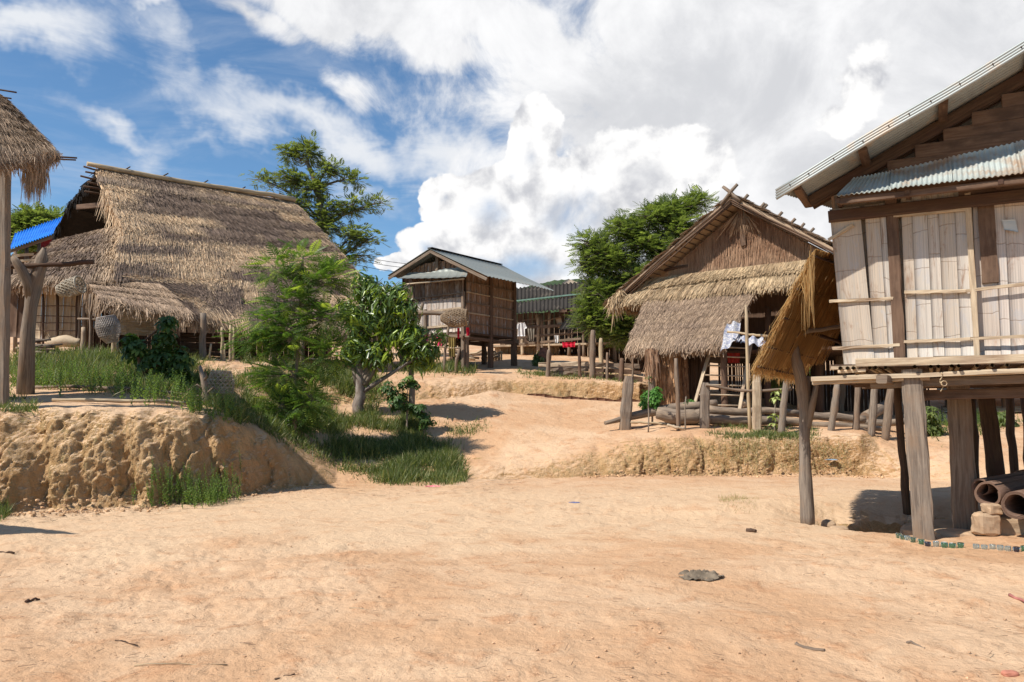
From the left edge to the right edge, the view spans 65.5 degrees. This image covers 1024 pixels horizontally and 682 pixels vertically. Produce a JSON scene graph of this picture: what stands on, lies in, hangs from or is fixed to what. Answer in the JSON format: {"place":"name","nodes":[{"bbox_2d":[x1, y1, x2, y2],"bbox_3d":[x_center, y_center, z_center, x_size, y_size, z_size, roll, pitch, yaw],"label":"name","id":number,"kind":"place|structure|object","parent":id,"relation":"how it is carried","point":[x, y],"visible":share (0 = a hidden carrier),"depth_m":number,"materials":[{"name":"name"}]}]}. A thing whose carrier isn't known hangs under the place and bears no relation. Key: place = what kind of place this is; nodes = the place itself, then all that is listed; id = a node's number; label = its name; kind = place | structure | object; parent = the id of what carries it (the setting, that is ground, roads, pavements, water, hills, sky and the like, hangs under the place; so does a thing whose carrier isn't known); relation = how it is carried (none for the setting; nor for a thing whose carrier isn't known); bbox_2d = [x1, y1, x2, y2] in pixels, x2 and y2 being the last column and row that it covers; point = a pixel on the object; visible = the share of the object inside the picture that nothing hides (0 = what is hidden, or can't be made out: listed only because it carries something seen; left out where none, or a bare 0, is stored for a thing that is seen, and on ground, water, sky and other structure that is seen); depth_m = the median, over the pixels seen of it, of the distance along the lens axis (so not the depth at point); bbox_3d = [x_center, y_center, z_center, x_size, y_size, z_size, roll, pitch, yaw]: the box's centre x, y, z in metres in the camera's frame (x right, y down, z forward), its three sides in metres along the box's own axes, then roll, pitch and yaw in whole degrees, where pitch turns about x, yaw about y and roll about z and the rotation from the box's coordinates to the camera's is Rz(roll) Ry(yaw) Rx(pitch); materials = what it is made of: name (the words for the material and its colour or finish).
{"place":"outdoors","nodes":[
{"label":"outdoors","id":0,"kind":"place"},
{"bbox_2d":[236,352,474,485],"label":"grass","id":1,"kind":"structure","parent":0,"point":[441,458],"depth_m":18.04,"materials":[{"name":"plant"}]},
{"bbox_2d":[393,357,479,376],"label":"grass","id":2,"kind":"structure","parent":0,"point":[450,366],"depth_m":26.79,"materials":[{"name":"plant"}]},
{"bbox_2d":[439,416,491,437],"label":"grass","id":3,"kind":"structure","parent":0,"point":[460,431],"depth_m":20.14,"materials":[{"name":"plant"}]},
{"bbox_2d":[0,328,1023,681],"bbox_3d":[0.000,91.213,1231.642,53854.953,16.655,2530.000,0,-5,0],"label":"ground","id":4,"kind":"structure","parent":0,"point":[542,452],"depth_m":8.40,"materials":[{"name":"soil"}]},
{"bbox_2d":[0,495,16,521],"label":"grass","id":5,"kind":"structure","parent":4,"relation":"on","point":[5,513],"depth_m":11.35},
{"bbox_2d":[0,390,42,414],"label":"grass","id":6,"kind":"structure","parent":4,"relation":"on","point":[22,406],"depth_m":13.03,"materials":[{"name":"plant"}]},
{"bbox_2d":[11,247,47,394],"bbox_3d":[-9.539,-0.342,15.620,0.644,3.058,0.368,4,-6,-40],"label":"forked post","id":7,"kind":"object","parent":4,"relation":"on","point":[32,281],"visible":0.93,"depth_m":15.57,"materials":[{"name":"brown wood"}]},
{"bbox_2d":[11,260,94,268],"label":"log beam","id":8,"kind":"structure","parent":7,"relation":"on","point":[57,264],"depth_m":15.77,"materials":[{"name":"brown wood"}]},
{"bbox_2d":[11,216,62,351],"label":"blue roofed house","id":9,"kind":"structure","parent":4,"relation":"on","point":[30,234],"depth_m":33.27,"materials":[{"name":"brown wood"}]},
{"bbox_2d":[11,201,62,253],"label":"tree","id":10,"kind":"object","parent":4,"relation":"on","point":[28,217],"visible":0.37,"depth_m":48.08,"materials":[{"name":"green plant"}]},
{"bbox_2d":[0,89,76,404],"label":"thatched hut corner","id":11,"kind":"object","parent":4,"relation":"on","point":[27,147],"visible":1,"depth_m":13.27,"materials":[{"name":"plant"}]},
{"bbox_2d":[49,204,66,218],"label":"tree","id":12,"kind":"object","parent":4,"relation":"on","point":[58,211],"visible":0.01,"depth_m":50.20,"materials":[{"name":"green plant"}]},
{"bbox_2d":[72,368,170,399],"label":"dry grass","id":13,"kind":"structure","parent":4,"relation":"on","point":[125,388],"depth_m":15.96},
{"bbox_2d":[35,385,216,398],"bbox_3d":[-7.807,1.034,16.041,4.045,0.317,0.139,0,-5,6],"label":"ground pole","id":14,"kind":"object","parent":4,"relation":"on","point":[83,386],"visible":0.45,"depth_m":16.14,"materials":[{"name":"brown wood"}]},
{"bbox_2d":[52,398,200,404],"bbox_3d":[-7.000,1.117,14.556,2.526,0.145,0.380,2,-5,-21],"label":"ground pole","id":15,"kind":"object","parent":4,"relation":"on","point":[106,400],"visible":0.81,"depth_m":14.38,"materials":[{"name":"brown wood"}]},
{"bbox_2d":[9,342,259,424],"bbox_3d":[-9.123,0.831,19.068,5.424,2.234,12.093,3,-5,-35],"label":"grass","id":16,"kind":"structure","parent":4,"relation":"on","point":[89,356],"depth_m":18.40,"materials":[{"name":"plant"}]},
{"bbox_2d":[45,335,80,347],"bbox_3d":[-12.914,0.012,22.974,1.012,0.381,0.351,0,-5,0],"label":"sack","id":17,"kind":"object","parent":16,"relation":"on","point":[66,340],"visible":0.76,"depth_m":22.84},
{"bbox_2d":[117,315,195,391],"bbox_3d":[-7.655,0.318,17.194,1.766,1.772,0.880,0,-5,0],"label":"broad leaved bush","id":18,"kind":"object","parent":4,"relation":"on","point":[160,359],"visible":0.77,"depth_m":17.11,"materials":[{"name":"green plant"}]},
{"bbox_2d":[131,451,242,508],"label":"weeds","id":19,"kind":"object","parent":4,"relation":"on","point":[211,496],"visible":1,"depth_m":12.93,"materials":[{"name":"green plant"}]},
{"bbox_2d":[10,162,377,369],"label":"thatched house","id":20,"kind":"structure","parent":4,"relation":"on","point":[154,247],"depth_m":24.74,"materials":[{"name":"plant"}]},
{"bbox_2d":[55,276,86,296],"bbox_3d":[-12.221,-1.512,22.038,0.737,0.590,0.553,0,-5,0],"label":"basket","id":21,"kind":"object","parent":20,"relation":"attached to","point":[61,290],"visible":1,"depth_m":21.93,"materials":[{"name":"wicker"}]},
{"bbox_2d":[95,315,120,343],"bbox_3d":[-10.665,-0.316,21.030,0.626,0.775,0.622,0,-5,0],"label":"basket","id":22,"kind":"object","parent":20,"relation":"hanging from","point":[103,322],"visible":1,"depth_m":20.86,"materials":[{"name":"wicker"}]},
{"bbox_2d":[188,365,220,402],"bbox_3d":[-5.967,0.908,15.570,0.648,0.872,0.227,0,-5,0],"label":"dead stump","id":23,"kind":"object","parent":4,"relation":"on","point":[203,379],"visible":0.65,"depth_m":15.53,"materials":[{"name":"grey wood"}]},
{"bbox_2d":[207,370,234,393],"bbox_3d":[-5.955,0.843,16.284,0.539,0.476,0.539,0,-5,0],"label":"basket","id":24,"kind":"object","parent":4,"relation":"on","point":[220,373],"visible":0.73,"depth_m":16.13,"materials":[{"name":"wicker"}]},
{"bbox_2d":[212,238,375,440],"bbox_3d":[-4.803,0.066,17.669,3.507,4.918,1.761,0,-5,0],"label":"young pinnate tree","id":25,"kind":"object","parent":4,"relation":"on","point":[291,395],"visible":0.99,"depth_m":17.52,"materials":[{"name":"green plant"}]},
{"bbox_2d":[249,403,353,462],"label":"weeds","id":26,"kind":"object","parent":4,"relation":"on","point":[298,428],"visible":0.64,"depth_m":17.37,"materials":[{"name":"green plant"}]},
{"bbox_2d":[239,130,394,356],"bbox_3d":[-8.413,-4.134,34.396,6.972,10.013,2.101,0,-5,0],"label":"sparse tall tree","id":27,"kind":"object","parent":4,"relation":"on","point":[325,219],"visible":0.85,"depth_m":34.42,"materials":[{"name":"green plant"}]},
{"bbox_2d":[333,269,436,414],"bbox_3d":[-3.284,0.098,20.645,2.689,3.907,1.165,0,-5,0],"label":"mango tree","id":28,"kind":"object","parent":4,"relation":"on","point":[391,310],"visible":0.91,"depth_m":20.50,"materials":[{"name":"green plant"}]},
{"bbox_2d":[377,375,436,431],"bbox_3d":[-2.596,1.627,19.743,1.484,1.552,0.732,0,-5,0],"label":"leafy shrub","id":29,"kind":"object","parent":4,"relation":"on","point":[400,401],"visible":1,"depth_m":19.66,"materials":[{"name":"green plant"}]},
{"bbox_2d":[395,326,451,416],"bbox_3d":[-2.312,0.866,20.893,1.476,2.551,0.801,0,-5,0],"label":"mango tree","id":30,"kind":"object","parent":4,"relation":"on","point":[441,338],"visible":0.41,"depth_m":20.83,"materials":[{"name":"green plant"}]},
{"bbox_2d":[1,467,884,518],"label":"clods","id":31,"kind":"object","parent":4,"relation":"on","point":[173,504],"visible":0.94,"depth_m":14.09,"materials":[{"name":"soil"}]},
{"bbox_2d":[388,247,553,372],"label":"plank stilt house","id":32,"kind":"structure","parent":4,"relation":"on","point":[483,292],"depth_m":28.61,"materials":[{"name":"wood"}]},
{"bbox_2d":[415,310,459,315],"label":"jutting log","id":33,"kind":"object","parent":32,"relation":"attached to","point":[426,312],"visible":0.49,"depth_m":26.88,"materials":[{"name":"brown wood"}]},
{"bbox_2d":[448,337,455,356],"bbox_3d":[-1.992,0.197,26.472,0.238,0.650,0.116,0,-5,0],"label":"hanging cloth","id":34,"kind":"object","parent":32,"relation":"hanging from","point":[452,341],"visible":1,"depth_m":26.46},
{"bbox_2d":[440,308,468,326],"bbox_3d":[-1.887,-0.762,26.088,0.927,0.629,0.626,0,-5,0],"label":"basket","id":35,"kind":"object","parent":32,"relation":"on","point":[463,315],"visible":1,"depth_m":25.92,"materials":[{"name":"wicker"}]},
{"bbox_2d":[6,400,1023,681],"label":"pebbles","id":36,"kind":"object","parent":4,"relation":"on","point":[534,624],"visible":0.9,"depth_m":5.67,"materials":[{"name":"stone"}]},
{"bbox_2d":[531,351,543,365],"bbox_3d":[1.074,0.750,30.032,0.752,0.768,0.664,0,-5,0],"label":"shrub","id":37,"kind":"object","parent":4,"relation":"on","point":[536,360],"visible":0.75,"depth_m":29.85,"materials":[{"name":"green plant"}]},
{"bbox_2d":[537,348,551,361],"bbox_3d":[1.216,0.569,30.049,0.559,0.620,0.559,0,-5,0],"label":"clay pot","id":38,"kind":"object","parent":4,"relation":"on","point":[542,352],"visible":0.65,"depth_m":29.86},
{"bbox_2d":[545,350,550,376],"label":"fence stake","id":39,"kind":"object","parent":4,"relation":"on","point":[548,355],"visible":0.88,"depth_m":25.87,"materials":[{"name":"brown wood"}]},
{"bbox_2d":[493,281,644,371],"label":"long stilt house","id":40,"kind":"structure","parent":4,"relation":"on","point":[548,325],"depth_m":37.27,"materials":[{"name":"green paint"}]},
{"bbox_2d":[517,322,526,335],"bbox_3d":[0.418,-0.533,36.169,0.520,0.630,0.090,0,-5,0],"label":"shirt","id":41,"kind":"object","parent":40,"relation":"hanging from","point":[521,327],"visible":0.98,"depth_m":36.15,"materials":[{"name":"white fabric"}]},
{"bbox_2d":[550,371,588,376],"bbox_3d":[1.863,1.077,26.143,1.320,0.215,0.114,0,-5,3],"label":"fence board","id":42,"kind":"object","parent":4,"relation":"on","point":[566,373],"visible":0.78,"depth_m":26.11,"materials":[{"name":"brown wood"}]},
{"bbox_2d":[550,367,588,371],"bbox_3d":[1.847,0.929,26.152,1.375,0.181,0.097,0,-5,4],"label":"fence board","id":43,"kind":"object","parent":42,"relation":"on","point":[568,369],"visible":0.86,"depth_m":26.12,"materials":[{"name":"brown wood"}]},
{"bbox_2d":[538,361,588,366],"bbox_3d":[1.693,0.759,26.171,1.664,0.189,0.107,0,-5,4],"label":"fence board","id":44,"kind":"object","parent":43,"relation":"on","point":[566,364],"visible":0.89,"depth_m":26.14,"materials":[{"name":"brown wood"}]},
{"bbox_2d":[578,343,581,376],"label":"fence stake","id":45,"kind":"object","parent":4,"relation":"on","point":[579,360],"visible":0.84,"depth_m":25.88,"materials":[{"name":"brown wood"}]},
{"bbox_2d":[527,394,639,401],"bbox_3d":[2.180,1.784,24.265,3.426,0.365,0.060,0,-5,0],"label":"edging sheet","id":46,"kind":"object","parent":4,"relation":"on","point":[581,398],"visible":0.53,"depth_m":24.28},
{"bbox_2d":[589,330,595,377],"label":"fence stake","id":47,"kind":"object","parent":4,"relation":"on","point":[592,359],"visible":0.91,"depth_m":25.77,"materials":[{"name":"brown wood"}]},
{"bbox_2d":[598,338,603,373],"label":"fence stake","id":48,"kind":"object","parent":4,"relation":"on","point":[600,348],"visible":0.73,"depth_m":27.49,"materials":[{"name":"brown wood"}]},
{"bbox_2d":[596,373,642,381],"bbox_3d":[3.474,1.183,26.140,1.628,0.318,0.090,0,-5,4],"label":"fence board","id":49,"kind":"object","parent":4,"relation":"on","point":[612,376],"visible":0.51,"depth_m":26.12,"materials":[{"name":"red wood"}]},
{"bbox_2d":[596,368,640,374],"bbox_3d":[3.472,0.997,26.154,1.540,0.225,0.097,0,-5,4],"label":"fence board","id":50,"kind":"object","parent":49,"relation":"on","point":[626,371],"visible":0.69,"depth_m":26.13,"materials":[{"name":"red wood"}]},
{"bbox_2d":[595,362,639,368],"bbox_3d":[3.456,0.800,26.165,1.492,0.214,0.093,0,-5,5],"label":"fence board","id":51,"kind":"object","parent":50,"relation":"on","point":[616,365],"visible":0.74,"depth_m":26.14,"materials":[{"name":"brown wood"}]},
{"bbox_2d":[618,358,623,381],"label":"fence stake","id":52,"kind":"object","parent":4,"relation":"on","point":[621,368],"visible":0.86,"depth_m":25.55,"materials":[{"name":"brown wood"}]},
{"bbox_2d":[619,376,633,429],"bbox_3d":[2.888,1.619,20.125,0.373,1.471,0.213,0,-5,0],"label":"fence stake","id":53,"kind":"object","parent":4,"relation":"on","point":[626,406],"visible":0.92,"depth_m":20.04,"materials":[{"name":"brown wood"}]},
{"bbox_2d":[562,184,718,351],"bbox_3d":[5.100,-2.288,31.203,6.347,7.970,2.636,0,-5,0],"label":"feathery spreading tree","id":54,"kind":"object","parent":4,"relation":"on","point":[601,256],"visible":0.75,"depth_m":30.99,"materials":[{"name":"green plant"}]},
{"bbox_2d":[638,386,663,424],"bbox_3d":[3.571,1.743,20.556,0.665,1.147,0.561,0,-5,0],"label":"round bush","id":55,"kind":"object","parent":4,"relation":"on","point":[656,395],"visible":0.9,"depth_m":20.40,"materials":[{"name":"green plant"}]},
{"bbox_2d":[604,400,717,424],"bbox_3d":[3.771,1.814,20.375,3.065,0.638,0.449,1,-5,-11],"label":"log","id":56,"kind":"object","parent":4,"relation":"on","point":[640,414],"visible":0.62,"depth_m":20.36,"materials":[{"name":"brown wood"}]},
{"bbox_2d":[710,405,798,415],"bbox_3d":[6.175,1.783,20.475,2.463,0.297,0.246,0,-5,-3],"label":"log","id":57,"kind":"object","parent":56,"relation":"on","point":[734,411],"visible":0.67,"depth_m":20.38,"materials":[{"name":"brown wood"}]},
{"bbox_2d":[656,407,698,424],"bbox_3d":[4.265,1.904,20.239,1.244,0.456,0.460,0,-5,0],"label":"log","id":58,"kind":"object","parent":4,"relation":"on","point":[666,415],"visible":0.73,"depth_m":20.09,"materials":[{"name":"brown wood"}]},
{"bbox_2d":[674,358,680,430],"bbox_3d":[4.061,1.370,19.552,0.146,1.895,0.127,4,-6,-44],"label":"fence stake","id":59,"kind":"object","parent":4,"relation":"on","point":[676,380],"visible":0.94,"depth_m":19.52,"materials":[{"name":"brown wood"}]},
{"bbox_2d":[678,569,723,580],"bbox_3d":[1.704,2.102,7.210,0.506,0.071,0.379,0,-5,0],"label":"rag","id":60,"kind":"object","parent":4,"relation":"on","point":[704,574],"visible":1,"depth_m":7.18,"materials":[{"name":"fabric"}]},
{"bbox_2d":[699,382,709,428],"bbox_3d":[4.795,1.664,19.831,0.269,1.274,0.189,0,-5,0],"label":"fence stake","id":61,"kind":"object","parent":4,"relation":"on","point":[704,414],"visible":0.88,"depth_m":19.76,"materials":[{"name":"brown wood"}]},
{"bbox_2d":[694,344,751,415],"bbox_3d":[5.907,1.093,22.479,1.273,2.297,2.133,-3,-5,30],"label":"ladder","id":62,"kind":"object","parent":4,"relation":"on","point":[703,375],"visible":0.62,"depth_m":22.48,"materials":[{"name":"brown wood"}]},
{"bbox_2d":[718,492,760,511],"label":"dry grass","id":63,"kind":"structure","parent":4,"relation":"on","point":[733,499],"depth_m":12.94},
{"bbox_2d":[745,305,751,429],"bbox_3d":[5.868,0.701,19.808,0.106,3.240,0.101,-2,-5,26],"label":"wooden post","id":64,"kind":"object","parent":4,"relation":"on","point":[747,373],"visible":0.94,"depth_m":19.77,"materials":[{"name":"brown wood"}]},
{"bbox_2d":[706,383,791,391],"bbox_3d":[5.846,1.156,19.746,2.069,0.232,0.230,0,-5,6],"label":"fence rail","id":65,"kind":"object","parent":64,"relation":"attached to","point":[741,390],"visible":0.96,"depth_m":19.75,"materials":[{"name":"brown wood"}]},
{"bbox_2d":[629,431,870,475],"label":"dry grass","id":66,"kind":"structure","parent":4,"relation":"on","point":[753,448],"depth_m":18.23,"materials":[{"name":"plant"}]},
{"bbox_2d":[710,414,798,425],"bbox_3d":[6.172,2.002,20.206,2.619,0.338,0.274,0,-5,0],"label":"log","id":67,"kind":"object","parent":4,"relation":"on","point":[716,419],"visible":0.56,"depth_m":20.11,"materials":[{"name":"brown wood"}]},
{"bbox_2d":[752,374,761,430],"bbox_3d":[6.032,1.574,19.636,0.229,1.500,0.167,0,-5,0],"label":"fence stake","id":68,"kind":"object","parent":4,"relation":"on","point":[756,406],"visible":0.83,"depth_m":19.57,"materials":[{"name":"brown wood"}]},
{"bbox_2d":[705,421,822,439],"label":"grass","id":69,"kind":"structure","parent":4,"relation":"on","point":[759,433],"depth_m":18.84,"materials":[{"name":"plant"}]},
{"bbox_2d":[602,183,929,417],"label":"thatched gable house","id":70,"kind":"structure","parent":4,"relation":"on","point":[690,293],"depth_m":23.72,"materials":[{"name":"plant"}]},
{"bbox_2d":[727,353,739,362],"bbox_3d":[6.517,0.504,23.438,0.377,0.300,0.088,0,-5,0],"label":"hanging cloth","id":71,"kind":"object","parent":70,"relation":"hanging from","point":[733,360],"visible":0.88,"depth_m":23.43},
{"bbox_2d":[727,331,767,336],"bbox_3d":[6.045,-0.187,20.523,0.100,0.247,1.208,4,-6,-40],"label":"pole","id":72,"kind":"object","parent":70,"relation":"attached to","point":[752,334],"visible":0.89,"depth_m":20.44,"materials":[{"name":"brown wood"}]},
{"bbox_2d":[720,321,764,351],"bbox_3d":[6.137,-0.113,21.134,1.130,0.917,0.668,-2,-5,21],"label":"patterned cloth","id":73,"kind":"object","parent":72,"relation":"hanging from","point":[729,339],"visible":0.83,"depth_m":21.15,"materials":[{"name":"fabric"}]},
{"bbox_2d":[767,389,781,430],"bbox_3d":[6.486,1.716,19.625,0.451,1.086,0.355,-1,-5,8],"label":"sapling","id":74,"kind":"object","parent":4,"relation":"on","point":[774,399],"visible":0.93,"depth_m":19.61,"materials":[{"name":"green plant"}]},
{"bbox_2d":[771,376,782,407],"bbox_3d":[8.206,1.652,24.573,0.681,1.405,0.497,0,-5,0],"label":"shrub","id":75,"kind":"object","parent":4,"relation":"on","point":[774,383],"visible":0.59,"depth_m":24.45,"materials":[{"name":"green plant"}]},
{"bbox_2d":[778,380,788,432],"bbox_3d":[6.588,1.592,19.340,0.325,1.542,0.190,0,-5,0],"label":"fence stake","id":76,"kind":"object","parent":4,"relation":"on","point":[783,413],"visible":0.71,"depth_m":19.28,"materials":[{"name":"brown wood"}]},
{"bbox_2d":[749,245,841,524],"bbox_3d":[4.732,0.756,12.155,1.428,4.064,4.371,-2,-5,28],"label":"thatched lean to","id":77,"kind":"object","parent":4,"relation":"on","point":[806,326],"visible":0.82,"depth_m":11.45,"materials":[{"name":"plant"}]},
{"bbox_2d":[794,641,825,651],"bbox_3d":[1.954,2.013,5.231,0.030,0.037,0.209,4,-6,-43],"label":"stick","id":78,"kind":"object","parent":4,"relation":"on","point":[808,647],"visible":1,"depth_m":5.23,"materials":[{"name":"brown wood"}]},
{"bbox_2d":[821,519,835,526],"bbox_3d":[4.611,2.733,11.622,0.189,0.264,0.252,0,-5,0],"label":"stone","id":79,"kind":"object","parent":4,"relation":"on","point":[826,523],"visible":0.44,"depth_m":11.54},
{"bbox_2d":[827,384,839,430],"bbox_3d":[7.869,1.675,19.517,0.350,1.300,0.185,0,-5,0],"label":"fence stake","id":80,"kind":"object","parent":4,"relation":"on","point":[834,408],"visible":0.81,"depth_m":19.45,"materials":[{"name":"brown wood"}]},
{"bbox_2d":[813,412,866,422],"bbox_3d":[8.272,1.945,20.306,1.459,0.290,0.222,0,-5,0],"label":"log","id":81,"kind":"object","parent":4,"relation":"on","point":[839,417],"visible":0.69,"depth_m":20.23,"materials":[{"name":"brown wood"}]},
{"bbox_2d":[812,422,881,430],"bbox_3d":[8.396,2.159,20.091,2.086,0.272,0.199,0,-5,0],"label":"log","id":82,"kind":"object","parent":4,"relation":"on","point":[837,424],"visible":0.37,"depth_m":20.02,"materials":[{"name":"brown wood"}]},
{"bbox_2d":[852,387,860,429],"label":"fence stake","id":83,"kind":"object","parent":4,"relation":"on","point":[856,416],"visible":0.74,"depth_m":19.69,"materials":[{"name":"brown wood"}]},
{"bbox_2d":[839,418,903,425],"bbox_3d":[9.493,2.112,20.613,2.055,0.263,0.229,0,-5,-2],"label":"log","id":84,"kind":"object","parent":4,"relation":"on","point":[880,421],"visible":0.16,"depth_m":20.52,"materials":[{"name":"brown wood"}]},
{"bbox_2d":[868,389,877,436],"bbox_3d":[8.887,1.680,19.627,0.319,1.527,0.194,0,-5,0],"label":"fence stake","id":85,"kind":"object","parent":4,"relation":"on","point":[873,408],"visible":0.77,"depth_m":19.55,"materials":[{"name":"brown wood"}]},
{"bbox_2d":[881,389,893,440],"bbox_3d":[9.208,1.731,19.514,0.401,1.590,0.219,0,-5,0],"label":"fence stake","id":86,"kind":"object","parent":4,"relation":"on","point":[887,415],"visible":0.71,"depth_m":19.44,"materials":[{"name":"brown wood"}]},
{"bbox_2d":[775,40,1023,539],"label":"bamboo stilt house","id":87,"kind":"structure","parent":4,"relation":"on","point":[924,200],"depth_m":9.70,"materials":[{"name":"wood"}]},
{"bbox_2d":[964,192,979,354],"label":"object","id":88,"kind":"structure","parent":87,"relation":"in","point":[968,213],"depth_m":9.49,"materials":[{"name":"brown wood"}]},
{"bbox_2d":[900,519,952,534],"bbox_3d":[6.392,2.861,11.813,1.255,0.424,0.614,0,-5,0],"label":"stone","id":89,"kind":"object","parent":4,"relation":"on","point":[905,529],"visible":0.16,"depth_m":11.69,"materials":[{"name":"stone"}]},
{"bbox_2d":[926,405,947,435],"bbox_3d":[10.610,2.082,20.413,0.918,1.003,0.698,2,-5,-27],"label":"shrub","id":90,"kind":"object","parent":4,"relation":"on","point":[932,420],"visible":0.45,"depth_m":20.28,"materials":[{"name":"green plant"}]},
{"bbox_2d":[934,528,981,536],"bbox_3d":[5.566,2.437,9.946,0.613,0.169,0.415,0,-5,0],"label":"stone","id":91,"kind":"object","parent":4,"relation":"on","point":[948,532],"visible":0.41,"depth_m":9.84,"materials":[{"name":"stone"}]},
{"bbox_2d":[929,407,1019,436],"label":"weeds","id":92,"kind":"object","parent":4,"relation":"on","point":[945,419],"visible":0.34,"depth_m":22.01,"materials":[{"name":"green plant"}]},
{"bbox_2d":[937,388,1020,412],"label":"open shed","id":93,"kind":"structure","parent":4,"relation":"on","point":[1003,406],"depth_m":26.65,"materials":[{"name":"brown wood"}]},
{"bbox_2d":[971,511,1000,535],"bbox_3d":[5.770,2.226,9.706,0.276,0.272,0.262,0,-5,0],"label":"stone","id":94,"kind":"object","parent":4,"relation":"on","point":[986,524],"visible":0.91,"depth_m":9.59,"materials":[{"name":"stone"}]},
{"bbox_2d":[980,503,1002,514],"bbox_3d":[5.837,2.041,9.691,0.189,0.126,0.214,0,-5,0],"label":"stone","id":95,"kind":"object","parent":94,"relation":"on","point":[991,508],"visible":1,"depth_m":9.60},
{"bbox_2d":[974,475,1023,503],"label":"pipe","id":96,"kind":"object","parent":95,"relation":"on","point":[1003,486],"visible":0.73,"depth_m":9.96,"materials":[{"name":"ceramic"}]},
{"bbox_2d":[971,472,1023,494],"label":"pipe","id":97,"kind":"object","parent":96,"relation":"on","point":[992,489],"visible":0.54,"depth_m":10.11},
{"bbox_2d":[971,514,1023,535],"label":"stone","id":98,"kind":"object","parent":4,"relation":"on","point":[1011,526],"visible":0.24,"depth_m":9.74,"materials":[{"name":"stone"}]},
{"bbox_2d":[997,410,1019,426],"bbox_3d":[13.582,2.290,21.904,0.677,0.771,0.640,4,-6,-45],"label":"shrub","id":99,"kind":"object","parent":4,"relation":"on","point":[1002,415],"visible":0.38,"depth_m":21.75,"materials":[{"name":"green plant"}]},
{"bbox_2d":[1001,670,1018,676],"bbox_3d":[2.953,1.973,4.723,0.093,0.037,0.063,0,-5,0],"label":"brick chip","id":100,"kind":"object","parent":4,"relation":"on","point":[1009,673],"visible":1,"depth_m":4.70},
{"bbox_2d":[1001,489,1023,518],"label":"pipe","id":101,"kind":"object","parent":4,"relation":"on","point":[1012,504],"visible":1,"depth_m":9.53,"materials":[{"name":"ceramic"}]},
{"bbox_2d":[0,0,1023,326],"label":"sky","id":102,"kind":"structure","parent":0,"point":[494,129],"materials":[{"name":"blue"}]},
{"bbox_2d":[517,279,580,313],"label":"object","id":103,"kind":"structure","parent":0,"point":[556,282],"depth_m":331.54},
{"bbox_2d":[513,367,637,382],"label":"grass","id":104,"kind":"structure","parent":0,"point":[539,373],"depth_m":25.95,"materials":[{"name":"plant"}]},
{"bbox_2d":[860,400,884,419],"bbox_3d":[10.174,1.949,22.213,1.192,0.617,0.322,3,-5,-33],"label":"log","id":105,"kind":"object","parent":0,"point":[880,410],"visible":0.44,"depth_m":22.04,"materials":[{"name":"brown wood"}]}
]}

